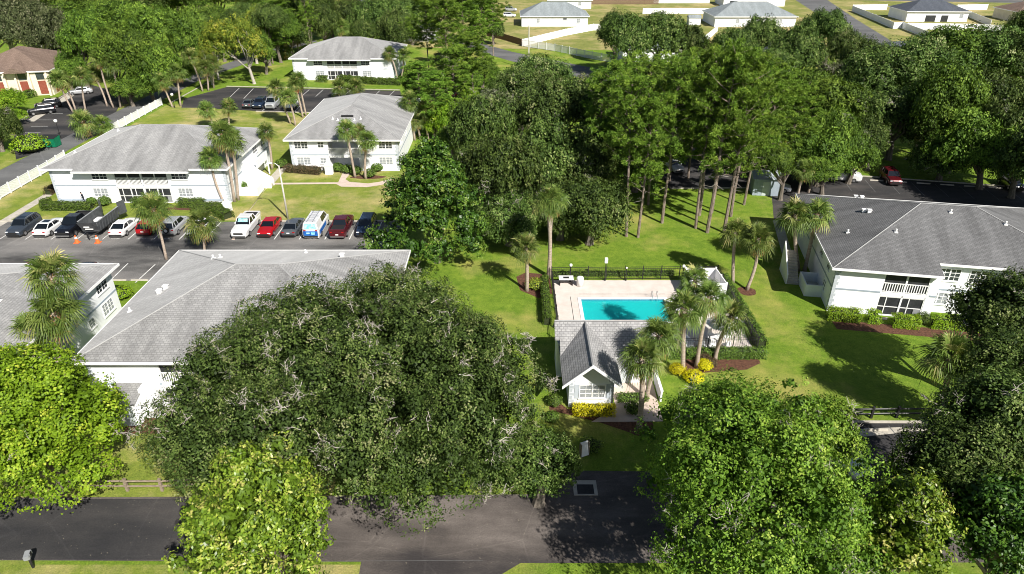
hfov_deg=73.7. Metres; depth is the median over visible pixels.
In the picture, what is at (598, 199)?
live oak
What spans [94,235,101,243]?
traffic cone
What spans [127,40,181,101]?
live oak
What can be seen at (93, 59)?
palm tree
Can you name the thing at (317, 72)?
window
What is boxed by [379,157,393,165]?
window
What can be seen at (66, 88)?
palm tree
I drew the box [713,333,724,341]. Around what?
patio table
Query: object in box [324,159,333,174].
garden pillar
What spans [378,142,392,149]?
window
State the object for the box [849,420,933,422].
kerb
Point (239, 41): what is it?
live oak
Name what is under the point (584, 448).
sign board
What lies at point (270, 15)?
live oak
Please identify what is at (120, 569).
verge
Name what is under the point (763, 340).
hedge
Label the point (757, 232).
palm tree
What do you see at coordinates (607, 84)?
pine tree
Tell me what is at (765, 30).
live oak
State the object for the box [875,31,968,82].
live oak
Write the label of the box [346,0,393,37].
live oak
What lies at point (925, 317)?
shrub
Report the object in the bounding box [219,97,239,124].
palm tree
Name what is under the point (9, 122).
live oak
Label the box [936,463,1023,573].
magnolia tree
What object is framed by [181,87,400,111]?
parking lot
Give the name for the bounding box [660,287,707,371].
palm tree
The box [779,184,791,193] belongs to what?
parked car
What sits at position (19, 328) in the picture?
palm tree
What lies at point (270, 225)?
parked car
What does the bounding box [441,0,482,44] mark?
pine tree
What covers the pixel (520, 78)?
live oak
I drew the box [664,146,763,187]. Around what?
parking lot
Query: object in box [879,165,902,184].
parked car
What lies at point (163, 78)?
palm tree
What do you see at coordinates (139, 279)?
wheel stop
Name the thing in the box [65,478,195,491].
rail fence
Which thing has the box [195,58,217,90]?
palm tree
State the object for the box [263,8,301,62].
live oak
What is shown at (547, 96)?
live oak
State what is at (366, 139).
palm tree
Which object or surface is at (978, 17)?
vinyl fence
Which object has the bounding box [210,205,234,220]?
hedge
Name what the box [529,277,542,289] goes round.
shrub
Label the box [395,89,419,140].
palm tree
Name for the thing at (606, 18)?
live oak
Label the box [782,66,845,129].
pine tree
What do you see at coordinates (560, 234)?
live oak
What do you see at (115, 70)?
palm tree
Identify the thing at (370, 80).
hedge
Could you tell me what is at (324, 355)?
live oak
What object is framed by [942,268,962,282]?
window
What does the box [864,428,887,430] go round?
wheel stop
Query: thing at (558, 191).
palm tree
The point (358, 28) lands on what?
live oak
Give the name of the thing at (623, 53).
house
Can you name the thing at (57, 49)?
hedge
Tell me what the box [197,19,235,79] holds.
leafy tree
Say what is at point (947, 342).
palm tree
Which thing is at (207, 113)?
palm tree
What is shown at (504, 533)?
road
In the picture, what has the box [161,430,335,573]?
magnolia tree
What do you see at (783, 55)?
live oak
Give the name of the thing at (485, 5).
pine tree
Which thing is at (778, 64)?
pine tree
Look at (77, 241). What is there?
traffic cone
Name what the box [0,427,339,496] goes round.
verge
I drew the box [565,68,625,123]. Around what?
live oak
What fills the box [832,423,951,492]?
road
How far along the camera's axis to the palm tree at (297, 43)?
187.25 m
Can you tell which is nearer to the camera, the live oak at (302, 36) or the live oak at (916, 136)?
the live oak at (916, 136)
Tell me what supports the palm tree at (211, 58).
on the ground
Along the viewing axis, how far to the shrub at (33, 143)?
108.68 m
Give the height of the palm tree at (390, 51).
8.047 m
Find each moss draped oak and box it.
[0,0,49,48]
[0,4,24,47]
[12,0,66,49]
[431,52,450,69]
[473,87,515,109]
[812,59,844,90]
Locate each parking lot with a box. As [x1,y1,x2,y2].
[0,222,402,280]
[14,85,121,158]
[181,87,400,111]
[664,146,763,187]
[772,175,1023,219]
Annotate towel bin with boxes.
[577,276,583,286]
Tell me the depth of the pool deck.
69.52 m
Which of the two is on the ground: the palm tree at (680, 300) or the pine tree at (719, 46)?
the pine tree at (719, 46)
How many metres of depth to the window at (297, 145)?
100.29 m
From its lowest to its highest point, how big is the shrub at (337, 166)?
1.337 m
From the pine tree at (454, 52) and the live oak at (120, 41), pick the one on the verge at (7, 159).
the live oak at (120, 41)
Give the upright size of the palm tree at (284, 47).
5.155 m
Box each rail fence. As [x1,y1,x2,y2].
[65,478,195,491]
[846,406,936,418]
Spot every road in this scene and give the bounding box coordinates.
[0,499,317,559]
[8,470,1017,573]
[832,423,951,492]
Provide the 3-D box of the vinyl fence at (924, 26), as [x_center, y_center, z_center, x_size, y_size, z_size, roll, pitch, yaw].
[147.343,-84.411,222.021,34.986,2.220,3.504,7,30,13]
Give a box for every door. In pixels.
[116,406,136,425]
[621,362,631,382]
[761,182,770,195]
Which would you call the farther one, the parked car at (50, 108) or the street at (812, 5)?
the street at (812, 5)
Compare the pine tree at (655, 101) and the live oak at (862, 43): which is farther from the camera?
the live oak at (862, 43)
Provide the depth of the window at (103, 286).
62.75 m
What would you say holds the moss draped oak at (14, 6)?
on the ground
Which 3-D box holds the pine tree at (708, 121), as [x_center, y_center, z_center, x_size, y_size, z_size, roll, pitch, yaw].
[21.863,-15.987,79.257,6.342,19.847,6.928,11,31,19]
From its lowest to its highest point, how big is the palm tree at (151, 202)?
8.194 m
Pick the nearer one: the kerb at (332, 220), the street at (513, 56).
the kerb at (332, 220)
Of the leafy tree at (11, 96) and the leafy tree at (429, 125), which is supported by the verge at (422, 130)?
the leafy tree at (429, 125)
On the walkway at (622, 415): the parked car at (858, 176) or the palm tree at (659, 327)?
the palm tree at (659, 327)
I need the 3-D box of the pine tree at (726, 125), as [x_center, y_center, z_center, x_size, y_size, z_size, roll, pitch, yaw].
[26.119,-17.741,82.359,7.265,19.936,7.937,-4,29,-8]
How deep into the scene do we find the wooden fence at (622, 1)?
285.49 m
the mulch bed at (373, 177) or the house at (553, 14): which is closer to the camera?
the mulch bed at (373, 177)
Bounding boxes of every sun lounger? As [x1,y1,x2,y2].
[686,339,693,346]
[708,336,715,346]
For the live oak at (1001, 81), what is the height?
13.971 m
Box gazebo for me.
[683,267,727,299]
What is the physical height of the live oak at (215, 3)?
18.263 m
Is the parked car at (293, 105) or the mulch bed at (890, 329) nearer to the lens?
the mulch bed at (890, 329)
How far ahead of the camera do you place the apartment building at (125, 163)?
90.12 m
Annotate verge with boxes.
[0,68,198,168]
[0,103,417,219]
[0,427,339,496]
[0,565,360,573]
[402,94,450,168]
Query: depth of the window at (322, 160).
101.38 m
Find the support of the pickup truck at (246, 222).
on the parking lot at (140, 256)
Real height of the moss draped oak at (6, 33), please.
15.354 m
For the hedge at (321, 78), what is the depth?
154.91 m
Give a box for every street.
[449,33,618,80]
[796,0,890,43]
[880,0,1023,2]
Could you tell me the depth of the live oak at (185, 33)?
149.87 m
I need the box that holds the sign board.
[579,440,589,456]
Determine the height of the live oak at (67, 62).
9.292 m
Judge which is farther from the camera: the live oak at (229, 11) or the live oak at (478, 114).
the live oak at (229, 11)
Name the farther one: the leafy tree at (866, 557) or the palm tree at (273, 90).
the palm tree at (273, 90)
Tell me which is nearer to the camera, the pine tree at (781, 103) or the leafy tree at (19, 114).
the pine tree at (781, 103)
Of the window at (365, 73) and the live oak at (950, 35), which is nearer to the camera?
the live oak at (950, 35)
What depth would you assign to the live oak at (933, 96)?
94.09 m
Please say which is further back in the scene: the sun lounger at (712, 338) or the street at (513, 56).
the street at (513, 56)
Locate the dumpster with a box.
[39,134,60,146]
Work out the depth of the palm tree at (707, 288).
54.33 m
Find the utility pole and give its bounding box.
[528,25,529,52]
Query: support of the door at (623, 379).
in the clubhouse
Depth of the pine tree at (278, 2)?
185.11 m
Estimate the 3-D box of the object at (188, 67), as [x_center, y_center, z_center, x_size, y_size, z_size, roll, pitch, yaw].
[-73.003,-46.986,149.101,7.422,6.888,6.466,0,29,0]
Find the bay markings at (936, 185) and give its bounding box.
[844,180,1023,200]
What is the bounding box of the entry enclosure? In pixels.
[798,271,822,296]
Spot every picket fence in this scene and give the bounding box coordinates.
[0,150,64,198]
[111,97,162,128]
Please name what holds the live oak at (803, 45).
on the ground
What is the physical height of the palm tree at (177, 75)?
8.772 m
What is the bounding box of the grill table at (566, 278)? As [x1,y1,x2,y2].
[559,276,573,285]
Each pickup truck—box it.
[54,210,91,236]
[231,211,260,236]
[328,214,353,237]
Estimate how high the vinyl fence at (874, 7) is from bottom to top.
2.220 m
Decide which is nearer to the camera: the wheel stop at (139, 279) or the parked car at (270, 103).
the wheel stop at (139, 279)
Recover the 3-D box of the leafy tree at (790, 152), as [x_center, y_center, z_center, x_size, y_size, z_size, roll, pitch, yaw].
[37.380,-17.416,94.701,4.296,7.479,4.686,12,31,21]
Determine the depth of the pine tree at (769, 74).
79.92 m
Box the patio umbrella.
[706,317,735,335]
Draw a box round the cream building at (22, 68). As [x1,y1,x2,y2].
[0,46,79,95]
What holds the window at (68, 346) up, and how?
in the apartment building at (101, 296)
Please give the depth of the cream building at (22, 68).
143.05 m
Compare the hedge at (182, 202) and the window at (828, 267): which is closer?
the window at (828, 267)
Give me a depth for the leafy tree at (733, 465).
32.03 m
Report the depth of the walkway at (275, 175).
100.74 m
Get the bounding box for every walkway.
[0,195,51,225]
[27,94,74,120]
[232,172,390,239]
[271,168,285,182]
[592,379,662,421]
[773,220,790,253]
[859,427,902,436]
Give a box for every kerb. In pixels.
[172,80,210,101]
[226,86,399,89]
[256,111,309,112]
[260,220,394,221]
[670,187,745,188]
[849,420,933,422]
[862,175,1004,186]
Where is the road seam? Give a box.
[407,560,482,560]
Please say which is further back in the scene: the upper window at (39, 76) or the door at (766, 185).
the upper window at (39, 76)
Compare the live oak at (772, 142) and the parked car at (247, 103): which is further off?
the parked car at (247, 103)
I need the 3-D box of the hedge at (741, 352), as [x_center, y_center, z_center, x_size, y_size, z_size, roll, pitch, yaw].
[17.804,5.617,59.221,8.710,1.157,1.186,0,29,0]
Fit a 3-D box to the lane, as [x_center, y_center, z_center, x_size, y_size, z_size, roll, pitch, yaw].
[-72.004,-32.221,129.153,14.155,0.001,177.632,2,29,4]
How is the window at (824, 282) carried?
in the apartment building at (887, 257)
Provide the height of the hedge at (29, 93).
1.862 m
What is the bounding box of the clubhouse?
[552,320,651,406]
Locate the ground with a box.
[0,0,1023,573]
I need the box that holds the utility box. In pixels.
[221,201,232,209]
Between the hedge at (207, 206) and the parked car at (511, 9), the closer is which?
the hedge at (207, 206)
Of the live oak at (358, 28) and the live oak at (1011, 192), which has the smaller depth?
the live oak at (1011, 192)
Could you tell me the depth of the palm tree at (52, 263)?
49.76 m
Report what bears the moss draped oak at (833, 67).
on the ground
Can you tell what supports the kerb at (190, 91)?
on the ground
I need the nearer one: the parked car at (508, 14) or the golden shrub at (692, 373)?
the golden shrub at (692, 373)
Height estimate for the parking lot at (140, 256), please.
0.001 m
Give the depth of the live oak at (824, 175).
90.13 m
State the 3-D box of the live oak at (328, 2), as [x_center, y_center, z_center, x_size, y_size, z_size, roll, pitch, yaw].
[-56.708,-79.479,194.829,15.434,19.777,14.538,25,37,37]
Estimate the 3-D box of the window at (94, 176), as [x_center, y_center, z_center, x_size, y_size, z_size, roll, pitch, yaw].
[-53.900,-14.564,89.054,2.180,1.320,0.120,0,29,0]
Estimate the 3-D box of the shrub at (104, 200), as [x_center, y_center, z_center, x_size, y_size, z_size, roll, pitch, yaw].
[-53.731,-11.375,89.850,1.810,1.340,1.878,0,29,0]
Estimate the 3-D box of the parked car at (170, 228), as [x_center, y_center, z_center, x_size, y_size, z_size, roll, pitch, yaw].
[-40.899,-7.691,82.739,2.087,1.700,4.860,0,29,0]
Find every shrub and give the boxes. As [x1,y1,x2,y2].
[8,133,50,151]
[85,197,96,204]
[96,195,111,205]
[116,285,133,298]
[275,158,289,167]
[333,162,342,171]
[341,164,351,172]
[349,165,361,174]
[363,167,376,176]
[371,163,382,171]
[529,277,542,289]
[545,409,560,423]
[546,393,562,407]
[624,399,638,415]
[667,362,686,374]
[682,368,704,383]
[694,352,710,360]
[697,358,713,371]
[703,355,718,367]
[917,311,931,323]
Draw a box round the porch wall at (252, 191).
[239,182,263,195]
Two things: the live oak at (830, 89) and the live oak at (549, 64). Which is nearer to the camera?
the live oak at (830, 89)
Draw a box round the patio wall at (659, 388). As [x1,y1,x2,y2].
[653,372,663,401]
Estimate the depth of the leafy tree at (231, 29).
147.40 m
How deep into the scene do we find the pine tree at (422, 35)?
151.17 m
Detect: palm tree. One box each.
[7,309,51,357]
[17,245,86,361]
[18,290,91,362]
[45,68,73,111]
[54,70,76,110]
[69,66,95,110]
[69,107,97,139]
[84,63,107,105]
[88,50,114,107]
[91,114,113,134]
[101,54,124,107]
[130,189,175,259]
[150,71,174,107]
[166,62,188,105]
[180,47,202,90]
[181,205,223,249]
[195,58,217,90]
[195,100,219,120]
[196,145,224,200]
[203,117,240,201]
[205,54,223,87]
[218,126,247,200]
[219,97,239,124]
[256,121,278,169]
[265,77,290,123]
[277,43,293,59]
[277,87,300,125]
[286,76,303,117]
[287,70,308,115]
[293,39,303,50]
[329,78,348,96]
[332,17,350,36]
[334,117,358,177]
[347,76,367,94]
[351,121,366,147]
[355,130,379,178]
[381,45,398,77]
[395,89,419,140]
[396,47,411,75]
[411,112,425,139]
[415,100,431,139]
[509,231,541,291]
[529,187,564,277]
[535,183,571,277]
[617,335,666,428]
[634,315,685,399]
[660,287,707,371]
[677,263,709,348]
[690,277,732,368]
[707,298,753,358]
[717,216,753,282]
[737,220,776,290]
[772,195,816,270]
[791,158,815,198]
[798,196,836,271]
[807,158,829,192]
[911,328,979,405]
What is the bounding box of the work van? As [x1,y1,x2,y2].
[302,210,328,237]
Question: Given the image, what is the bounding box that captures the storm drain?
[572,480,597,494]
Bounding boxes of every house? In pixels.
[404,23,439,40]
[520,2,589,26]
[547,0,592,8]
[617,44,681,61]
[702,1,798,26]
[715,0,784,5]
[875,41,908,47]
[888,0,971,21]
[992,1,1023,20]
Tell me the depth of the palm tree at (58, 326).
49.95 m
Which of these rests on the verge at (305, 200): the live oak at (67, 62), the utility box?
the utility box
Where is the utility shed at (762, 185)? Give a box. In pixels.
[748,170,779,195]
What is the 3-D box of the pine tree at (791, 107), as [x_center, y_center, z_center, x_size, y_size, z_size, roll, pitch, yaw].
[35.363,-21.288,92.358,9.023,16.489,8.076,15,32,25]
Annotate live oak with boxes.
[0,101,24,151]
[39,0,56,7]
[48,0,96,15]
[53,6,108,86]
[53,49,87,89]
[81,0,136,29]
[88,21,166,103]
[105,72,157,106]
[119,259,559,539]
[120,0,179,76]
[127,0,183,9]
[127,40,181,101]
[150,0,199,12]
[153,4,215,79]
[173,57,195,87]
[179,0,223,8]
[187,5,212,59]
[198,3,227,54]
[206,0,230,8]
[206,7,244,61]
[219,0,242,4]
[222,20,248,60]
[228,0,259,20]
[236,0,288,9]
[243,29,275,74]
[248,2,291,65]
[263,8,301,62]
[275,17,312,56]
[281,0,315,17]
[288,0,337,44]
[307,0,343,39]
[330,0,363,36]
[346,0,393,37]
[347,18,377,37]
[374,6,417,42]
[390,0,436,44]
[398,63,436,96]
[434,123,461,159]
[446,88,521,151]
[450,64,483,90]
[452,132,499,203]
[457,0,497,28]
[462,127,547,211]
[466,55,500,87]
[473,188,545,246]
[481,62,554,132]
[483,69,501,85]
[485,16,504,44]
[491,423,583,508]
[507,52,574,87]
[511,68,596,131]
[513,111,596,187]
[522,176,586,240]
[555,171,635,245]
[560,136,619,182]
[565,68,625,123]
[582,123,633,176]
[596,7,619,60]
[598,7,658,61]
[616,129,668,192]
[642,10,688,57]
[646,119,692,178]
[668,21,711,55]
[709,24,762,50]
[736,123,792,169]
[740,12,787,52]
[744,143,795,200]
[760,47,802,71]
[766,17,829,70]
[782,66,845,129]
[785,124,859,186]
[790,72,890,128]
[795,155,847,194]
[796,5,852,63]
[810,101,862,180]
[826,25,865,63]
[832,125,882,184]
[835,44,925,92]
[838,34,888,62]
[850,80,927,160]
[853,112,893,170]
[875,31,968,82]
[877,405,1023,545]
[890,116,939,153]
[903,58,994,173]
[904,141,971,180]
[906,20,995,69]
[920,104,1023,189]
[920,357,1023,478]
[939,263,1023,373]
[955,19,1023,80]
[956,324,1023,380]
[967,61,1023,106]
[975,82,1023,149]
[975,140,1023,198]
[982,27,1023,81]
[993,120,1023,185]
[1004,9,1023,31]
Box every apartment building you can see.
[0,263,121,393]
[39,124,269,202]
[72,249,410,425]
[283,93,419,170]
[288,37,407,79]
[795,193,1023,324]
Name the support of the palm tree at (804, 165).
on the parking lot at (956, 193)
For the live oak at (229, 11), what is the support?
on the ground
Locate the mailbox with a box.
[22,550,34,568]
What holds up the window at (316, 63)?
in the apartment building at (332, 58)
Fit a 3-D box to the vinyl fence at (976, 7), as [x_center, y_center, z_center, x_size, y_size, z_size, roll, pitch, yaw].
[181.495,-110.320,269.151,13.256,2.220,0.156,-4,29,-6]
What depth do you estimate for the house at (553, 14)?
230.12 m
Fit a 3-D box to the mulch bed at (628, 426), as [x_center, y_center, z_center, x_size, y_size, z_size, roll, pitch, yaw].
[9.572,10.482,51.472,2.209,0.001,2.170,0,29,0]
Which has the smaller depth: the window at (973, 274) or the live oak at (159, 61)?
the window at (973, 274)
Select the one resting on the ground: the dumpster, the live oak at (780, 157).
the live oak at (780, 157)
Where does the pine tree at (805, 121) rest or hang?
on the ground
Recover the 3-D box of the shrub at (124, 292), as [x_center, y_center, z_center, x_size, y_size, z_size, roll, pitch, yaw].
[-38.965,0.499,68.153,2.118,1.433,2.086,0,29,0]
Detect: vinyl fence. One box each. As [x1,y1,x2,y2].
[522,24,599,45]
[522,40,623,61]
[643,8,708,13]
[656,0,709,2]
[706,25,717,37]
[852,6,902,28]
[853,4,887,9]
[902,22,928,35]
[908,23,1003,30]
[956,5,991,24]
[957,4,988,9]
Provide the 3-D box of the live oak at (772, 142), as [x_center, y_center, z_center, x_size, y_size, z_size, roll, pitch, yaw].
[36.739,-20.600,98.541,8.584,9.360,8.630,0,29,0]
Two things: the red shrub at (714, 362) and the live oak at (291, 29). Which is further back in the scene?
the live oak at (291, 29)
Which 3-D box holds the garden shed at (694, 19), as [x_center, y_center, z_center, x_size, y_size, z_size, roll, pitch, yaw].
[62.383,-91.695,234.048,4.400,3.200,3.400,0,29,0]
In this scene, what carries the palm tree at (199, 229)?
on the parking lot at (140, 256)
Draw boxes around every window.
[17,73,26,79]
[35,73,44,79]
[62,338,74,352]
[88,316,97,331]
[91,174,108,179]
[92,188,109,197]
[95,278,109,296]
[101,296,115,318]
[170,174,187,179]
[177,188,193,197]
[252,145,257,154]
[293,142,308,149]
[296,157,311,165]
[313,61,322,65]
[315,71,324,76]
[317,142,324,148]
[320,158,326,163]
[361,61,369,65]
[363,71,371,76]
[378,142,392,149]
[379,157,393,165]
[578,385,605,399]
[822,277,826,292]
[826,262,830,272]
[933,292,949,305]
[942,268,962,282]
[968,270,991,283]
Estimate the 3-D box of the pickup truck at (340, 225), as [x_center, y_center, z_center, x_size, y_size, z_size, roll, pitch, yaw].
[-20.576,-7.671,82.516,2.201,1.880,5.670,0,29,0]
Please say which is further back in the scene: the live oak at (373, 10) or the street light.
the live oak at (373, 10)
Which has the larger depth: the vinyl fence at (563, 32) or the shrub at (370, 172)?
the vinyl fence at (563, 32)
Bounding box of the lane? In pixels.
[0,40,316,186]
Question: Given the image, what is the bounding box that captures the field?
[380,0,1010,52]
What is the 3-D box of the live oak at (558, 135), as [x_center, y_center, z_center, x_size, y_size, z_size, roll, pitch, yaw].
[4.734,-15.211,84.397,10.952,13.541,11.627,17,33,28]
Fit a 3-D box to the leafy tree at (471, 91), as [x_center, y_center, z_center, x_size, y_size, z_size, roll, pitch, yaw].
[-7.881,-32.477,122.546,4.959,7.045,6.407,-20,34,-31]
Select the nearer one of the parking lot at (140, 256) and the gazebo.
the gazebo
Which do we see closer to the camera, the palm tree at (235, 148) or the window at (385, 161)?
the palm tree at (235, 148)
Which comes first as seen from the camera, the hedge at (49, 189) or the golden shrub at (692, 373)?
the golden shrub at (692, 373)
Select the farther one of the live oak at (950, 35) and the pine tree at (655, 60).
the live oak at (950, 35)
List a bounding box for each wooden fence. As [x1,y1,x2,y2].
[486,33,521,44]
[591,0,658,3]
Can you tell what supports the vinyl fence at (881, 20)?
on the field
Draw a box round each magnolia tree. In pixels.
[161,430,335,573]
[358,133,493,263]
[847,467,968,573]
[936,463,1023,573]
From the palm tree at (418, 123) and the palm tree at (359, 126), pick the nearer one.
the palm tree at (359, 126)
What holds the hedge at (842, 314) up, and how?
on the ground
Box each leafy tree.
[0,87,29,108]
[0,338,130,514]
[11,108,29,119]
[193,50,219,84]
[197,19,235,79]
[200,15,269,83]
[230,4,273,63]
[423,114,442,136]
[428,97,458,127]
[455,88,478,104]
[629,364,899,573]
[662,374,773,439]
[766,135,796,172]
[774,390,870,506]
[784,520,898,573]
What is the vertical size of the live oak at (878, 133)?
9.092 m
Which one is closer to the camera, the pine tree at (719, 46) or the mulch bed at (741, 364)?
the mulch bed at (741, 364)
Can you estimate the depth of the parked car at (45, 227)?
81.35 m
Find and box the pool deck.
[554,280,751,346]
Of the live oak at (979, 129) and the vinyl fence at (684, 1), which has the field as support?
the vinyl fence at (684, 1)
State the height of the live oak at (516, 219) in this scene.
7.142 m
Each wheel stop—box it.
[131,279,147,280]
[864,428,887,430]
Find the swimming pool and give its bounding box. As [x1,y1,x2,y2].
[577,291,672,322]
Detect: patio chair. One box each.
[707,328,713,335]
[722,341,730,346]
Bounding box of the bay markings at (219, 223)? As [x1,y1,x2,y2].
[0,222,381,238]
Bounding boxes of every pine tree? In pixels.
[244,26,290,63]
[258,0,293,15]
[294,0,320,43]
[395,60,437,101]
[397,0,444,67]
[416,70,461,134]
[419,0,467,57]
[427,43,479,102]
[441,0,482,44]
[447,29,494,88]
[463,0,504,56]
[477,0,510,55]
[575,66,620,127]
[585,52,649,183]
[597,59,665,236]
[619,48,682,184]
[619,88,675,237]
[623,67,677,204]
[652,50,713,223]
[662,49,701,180]
[678,40,747,215]
[679,59,734,228]
[681,46,720,178]
[689,36,766,232]
[702,63,762,212]
[703,43,744,175]
[708,52,783,230]
[727,56,782,216]
[743,65,802,204]
[754,67,811,142]
[759,49,799,125]
[772,79,835,147]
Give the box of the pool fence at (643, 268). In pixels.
[551,265,759,346]
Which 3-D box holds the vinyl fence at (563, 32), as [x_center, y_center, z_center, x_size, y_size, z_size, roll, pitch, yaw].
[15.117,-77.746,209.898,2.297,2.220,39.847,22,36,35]
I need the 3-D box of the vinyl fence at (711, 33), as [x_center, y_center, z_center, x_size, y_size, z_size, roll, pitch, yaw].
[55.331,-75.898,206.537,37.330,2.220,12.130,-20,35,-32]
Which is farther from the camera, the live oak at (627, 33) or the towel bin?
the live oak at (627, 33)
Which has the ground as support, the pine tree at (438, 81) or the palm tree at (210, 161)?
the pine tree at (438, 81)
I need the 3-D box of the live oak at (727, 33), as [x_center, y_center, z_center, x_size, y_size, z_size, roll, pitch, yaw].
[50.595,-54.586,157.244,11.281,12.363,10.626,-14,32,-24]
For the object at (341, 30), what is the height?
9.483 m
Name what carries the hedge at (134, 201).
on the verge at (305, 200)
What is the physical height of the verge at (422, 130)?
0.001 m
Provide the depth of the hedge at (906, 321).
63.23 m
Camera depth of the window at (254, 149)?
99.10 m
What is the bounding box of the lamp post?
[604,257,607,280]
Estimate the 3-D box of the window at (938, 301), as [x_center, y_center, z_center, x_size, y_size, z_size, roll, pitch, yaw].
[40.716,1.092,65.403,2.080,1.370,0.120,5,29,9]
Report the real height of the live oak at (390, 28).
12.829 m
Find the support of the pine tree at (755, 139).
on the ground
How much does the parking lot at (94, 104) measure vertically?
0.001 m
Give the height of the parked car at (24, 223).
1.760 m
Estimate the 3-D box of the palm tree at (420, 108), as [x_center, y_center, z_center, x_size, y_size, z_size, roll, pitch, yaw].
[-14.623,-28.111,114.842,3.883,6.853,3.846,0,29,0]
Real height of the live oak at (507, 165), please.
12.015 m
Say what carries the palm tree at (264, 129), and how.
on the verge at (305, 200)
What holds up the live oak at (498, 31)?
on the field
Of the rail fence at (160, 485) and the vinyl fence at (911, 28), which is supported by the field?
the vinyl fence at (911, 28)
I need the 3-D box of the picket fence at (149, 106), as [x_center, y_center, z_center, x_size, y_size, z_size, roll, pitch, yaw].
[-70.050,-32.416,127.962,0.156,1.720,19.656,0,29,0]
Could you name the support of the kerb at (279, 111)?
on the ground
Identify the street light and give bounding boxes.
[266,162,288,218]
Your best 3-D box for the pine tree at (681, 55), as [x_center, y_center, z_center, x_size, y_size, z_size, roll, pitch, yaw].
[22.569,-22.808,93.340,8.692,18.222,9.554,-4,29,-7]
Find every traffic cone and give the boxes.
[73,235,80,243]
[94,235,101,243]
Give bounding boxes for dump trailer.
[76,199,126,239]
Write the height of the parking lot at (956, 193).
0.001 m
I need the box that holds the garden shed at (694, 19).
[687,15,701,24]
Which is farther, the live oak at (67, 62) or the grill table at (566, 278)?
the live oak at (67, 62)
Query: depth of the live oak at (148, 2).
202.84 m
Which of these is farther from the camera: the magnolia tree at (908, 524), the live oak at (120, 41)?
the live oak at (120, 41)
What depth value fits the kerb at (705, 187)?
95.67 m
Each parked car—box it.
[5,212,41,235]
[27,103,55,115]
[32,217,62,235]
[34,97,61,107]
[67,86,92,94]
[108,217,140,235]
[135,217,164,234]
[160,216,189,234]
[186,216,213,236]
[242,99,254,107]
[252,96,266,107]
[257,216,281,236]
[265,94,281,108]
[281,217,304,235]
[285,100,298,109]
[356,212,376,235]
[503,12,515,16]
[505,6,516,11]
[665,159,684,172]
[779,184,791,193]
[827,169,862,182]
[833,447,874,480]
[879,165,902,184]
[997,174,1023,190]
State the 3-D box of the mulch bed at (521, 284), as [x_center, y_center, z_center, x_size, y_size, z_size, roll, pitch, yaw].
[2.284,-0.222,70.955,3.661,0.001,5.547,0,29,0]
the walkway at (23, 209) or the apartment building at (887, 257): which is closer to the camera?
the apartment building at (887, 257)
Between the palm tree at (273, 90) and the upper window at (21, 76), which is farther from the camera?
the upper window at (21, 76)
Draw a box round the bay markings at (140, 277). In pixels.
[112,263,155,282]
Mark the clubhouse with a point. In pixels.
(587, 364)
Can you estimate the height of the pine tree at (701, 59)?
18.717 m
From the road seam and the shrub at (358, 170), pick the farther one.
the shrub at (358, 170)
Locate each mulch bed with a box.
[92,411,176,433]
[168,206,193,209]
[350,175,385,178]
[516,273,551,297]
[549,394,628,431]
[624,421,652,435]
[678,359,759,374]
[737,287,755,295]
[832,321,979,339]
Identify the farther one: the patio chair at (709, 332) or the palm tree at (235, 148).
the palm tree at (235, 148)
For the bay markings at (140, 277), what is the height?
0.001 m
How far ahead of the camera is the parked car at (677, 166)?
101.06 m
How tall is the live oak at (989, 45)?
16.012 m
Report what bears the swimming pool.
in the pool deck
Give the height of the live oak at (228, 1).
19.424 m
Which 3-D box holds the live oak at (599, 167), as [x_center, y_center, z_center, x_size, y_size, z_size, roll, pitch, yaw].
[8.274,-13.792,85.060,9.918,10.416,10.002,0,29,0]
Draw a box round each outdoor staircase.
[241,151,274,187]
[779,241,798,284]
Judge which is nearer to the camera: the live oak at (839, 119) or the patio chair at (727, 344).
the patio chair at (727, 344)
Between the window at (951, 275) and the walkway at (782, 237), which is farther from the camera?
the walkway at (782, 237)
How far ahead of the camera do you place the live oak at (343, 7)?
195.68 m
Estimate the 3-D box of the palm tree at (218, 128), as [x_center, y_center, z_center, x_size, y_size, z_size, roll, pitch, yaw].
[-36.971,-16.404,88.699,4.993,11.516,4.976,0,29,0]
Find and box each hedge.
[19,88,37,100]
[32,44,88,54]
[38,197,96,210]
[43,182,55,194]
[130,196,166,207]
[174,196,206,207]
[189,201,221,212]
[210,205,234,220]
[282,163,324,174]
[315,74,328,81]
[337,74,401,85]
[540,273,552,325]
[552,269,675,276]
[571,401,617,417]
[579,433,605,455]
[615,391,649,402]
[669,345,768,359]
[722,272,768,347]
[825,304,863,323]
[863,307,881,324]
[888,312,921,329]
[929,313,978,332]
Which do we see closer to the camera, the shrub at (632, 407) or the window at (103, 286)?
the shrub at (632, 407)

